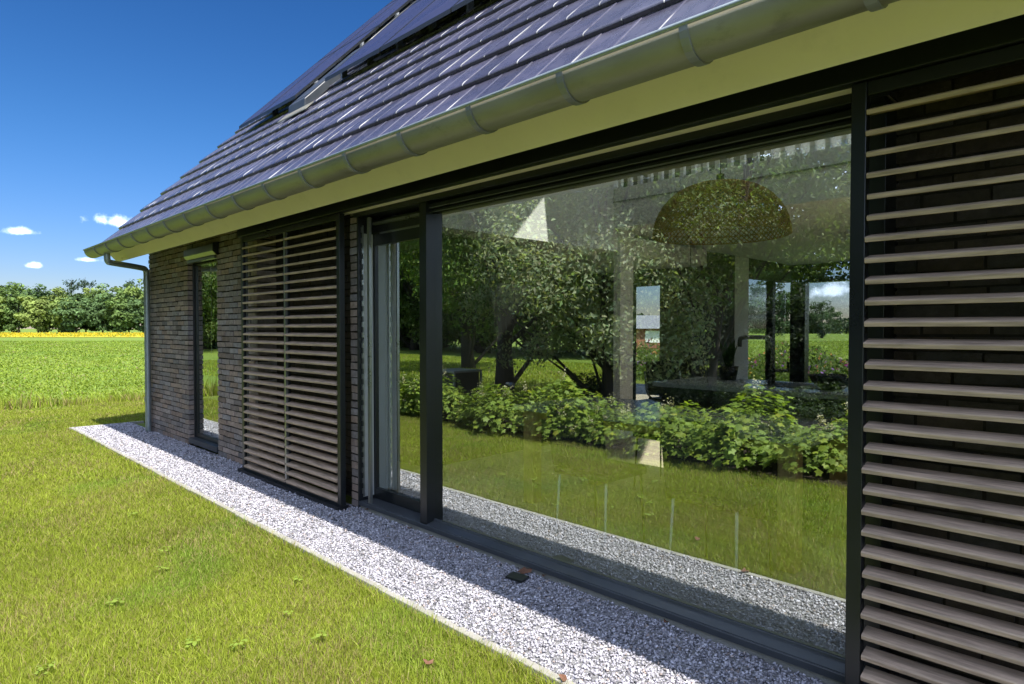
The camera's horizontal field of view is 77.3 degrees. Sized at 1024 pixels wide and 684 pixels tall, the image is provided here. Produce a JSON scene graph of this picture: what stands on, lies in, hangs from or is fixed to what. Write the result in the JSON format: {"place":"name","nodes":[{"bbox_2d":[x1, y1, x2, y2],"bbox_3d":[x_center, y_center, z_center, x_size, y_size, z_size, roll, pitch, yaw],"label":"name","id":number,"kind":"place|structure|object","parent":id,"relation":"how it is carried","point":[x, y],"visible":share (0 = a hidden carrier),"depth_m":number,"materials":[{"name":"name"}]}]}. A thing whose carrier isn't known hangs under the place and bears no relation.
{"place":"outdoors","nodes":[
{"label":"outdoors","id":0,"kind":"place"},
{"bbox_2d":[0,332,143,336],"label":"flower field","id":1,"kind":"structure","parent":0,"point":[72,336],"depth_m":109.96,"materials":[{"name":"yellow plant"}]},
{"bbox_2d":[0,329,144,408],"bbox_3d":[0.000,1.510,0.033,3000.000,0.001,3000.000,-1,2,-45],"label":"field","id":2,"kind":"structure","parent":0,"point":[116,339],"depth_m":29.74,"materials":[{"name":"green plant"}]},
{"bbox_2d":[61,279,78,293],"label":"pine tree","id":3,"kind":"object","parent":2,"relation":"on","point":[72,288],"visible":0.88,"depth_m":206.53,"materials":[{"name":"green plant"}]},
{"bbox_2d":[0,278,143,332],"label":"wood","id":4,"kind":"object","parent":2,"relation":"on","point":[39,310],"visible":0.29,"depth_m":184.92,"materials":[{"name":"green plant"}]},
{"bbox_2d":[0,389,144,410],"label":"tall grass","id":5,"kind":"structure","parent":2,"relation":"on","point":[11,403],"depth_m":12.02,"materials":[{"name":"green plant"}]},
{"bbox_2d":[76,278,96,331],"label":"pine tree","id":6,"kind":"object","parent":2,"relation":"on","point":[83,284],"visible":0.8,"depth_m":206.17,"materials":[{"name":"green plant"}]},
{"bbox_2d":[121,279,134,331],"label":"pine tree","id":7,"kind":"object","parent":2,"relation":"on","point":[132,282],"visible":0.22,"depth_m":206.56,"materials":[{"name":"green plant"}]},
{"bbox_2d":[0,0,391,328],"label":"sky","id":8,"kind":"structure","parent":0,"point":[105,105],"materials":[{"name":"blue"}]},
{"bbox_2d":[0,400,572,683],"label":"lawn","id":9,"kind":"structure","parent":0,"point":[349,499],"depth_m":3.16,"materials":[{"name":"plant"}]},
{"bbox_2d":[34,662,54,674],"bbox_3d":[-1.958,1.363,2.680,0.078,0.035,0.068,0,1,18],"label":"lawn weed","id":10,"kind":"object","parent":9,"relation":"on","point":[40,668],"visible":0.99,"depth_m":2.66,"materials":[{"name":"green plant"}]},
{"bbox_2d":[106,598,124,604],"bbox_3d":[-2.072,1.349,3.335,0.084,0.027,0.077,-1,2,-45],"label":"lawn weed","id":11,"kind":"object","parent":9,"relation":"on","point":[114,600],"visible":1,"depth_m":3.32,"materials":[{"name":"green plant"}]},
{"bbox_2d":[184,634,200,647],"bbox_3d":[-1.455,1.357,2.914,0.068,0.032,0.068,-1,1,-29],"label":"lawn weed","id":12,"kind":"object","parent":9,"relation":"on","point":[193,643],"visible":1,"depth_m":2.91,"materials":[{"name":"green plant"}]},
{"bbox_2d":[229,638,247,648],"bbox_3d":[-1.232,1.356,2.882,0.076,0.034,0.071,-1,2,-45],"label":"lawn weed","id":13,"kind":"object","parent":9,"relation":"on","point":[235,644],"visible":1,"depth_m":2.88,"materials":[{"name":"green plant"}]},
{"bbox_2d":[311,630,326,638],"bbox_3d":[-0.884,1.353,2.951,0.069,0.029,0.092,-1,2,-45],"label":"lawn weed","id":14,"kind":"object","parent":9,"relation":"on","point":[319,635],"visible":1,"depth_m":2.95,"materials":[{"name":"green plant"}]},
{"bbox_2d":[69,421,575,683],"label":"kerb","id":15,"kind":"structure","parent":9,"relation":"on","point":[535,666],"depth_m":3.54,"materials":[{"name":"concrete"}]},
{"bbox_2d":[558,674,566,681],"bbox_3d":[0.206,1.366,2.612,0.037,0.018,0.052,6,11,1],"label":"fallen leaf","id":16,"kind":"object","parent":15,"relation":"on","point":[563,677],"visible":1,"depth_m":2.61,"materials":[{"name":"orange plant"}]},
{"bbox_2d":[423,659,433,663],"bbox_3d":[-0.359,1.365,2.736,0.051,0.012,0.045,6,-1,9],"label":"fallen leaf","id":17,"kind":"object","parent":9,"relation":"on","point":[427,661],"visible":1,"depth_m":2.73,"materials":[{"name":"plant"}]},
{"bbox_2d":[83,0,1023,683],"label":"house","id":18,"kind":"structure","parent":9,"relation":"on","point":[703,318],"depth_m":3.09,"materials":[{"name":"brick"}]},
{"bbox_2d":[189,259,219,452],"bbox_3d":[-3.567,0.142,7.634,0.270,2.262,0.960,-1,2,-45],"label":"side door","id":19,"kind":"structure","parent":18,"relation":"in","point":[205,349],"depth_m":7.69,"materials":[{"name":"clear glass"}]},
{"bbox_2d":[373,227,419,512],"bbox_3d":[-0.821,0.202,4.910,0.053,2.136,0.791,-1,2,-45],"label":"sliding door","id":20,"kind":"structure","parent":18,"relation":"in","point":[396,274],"depth_m":4.96,"materials":[{"name":"clear glass"}]},
{"bbox_2d":[353,93,898,683],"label":"picture window","id":21,"kind":"structure","parent":18,"relation":"in","point":[634,359],"depth_m":3.19,"materials":[{"name":"glass"}]},
{"bbox_2d":[72,422,824,683],"bbox_3d":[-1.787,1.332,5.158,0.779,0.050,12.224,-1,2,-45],"label":"gravel","id":22,"kind":"structure","parent":0,"point":[167,446],"depth_m":3.57,"materials":[{"name":"grey gravel"}]},
{"bbox_2d":[505,571,529,582],"bbox_3d":[0.031,1.349,3.671,0.120,0.014,0.080,1,6,37],"label":"dark stone","id":23,"kind":"object","parent":22,"relation":"on","point":[517,577],"visible":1,"depth_m":3.66,"materials":[{"name":"black stone"}]},
{"bbox_2d":[517,567,531,573],"bbox_3d":[0.074,1.342,3.764,0.090,0.011,0.070,-10,16,-5],"label":"fallen leaf","id":24,"kind":"object","parent":22,"relation":"on","point":[523,570],"visible":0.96,"depth_m":3.76,"materials":[{"name":"brown plant"}]}
]}

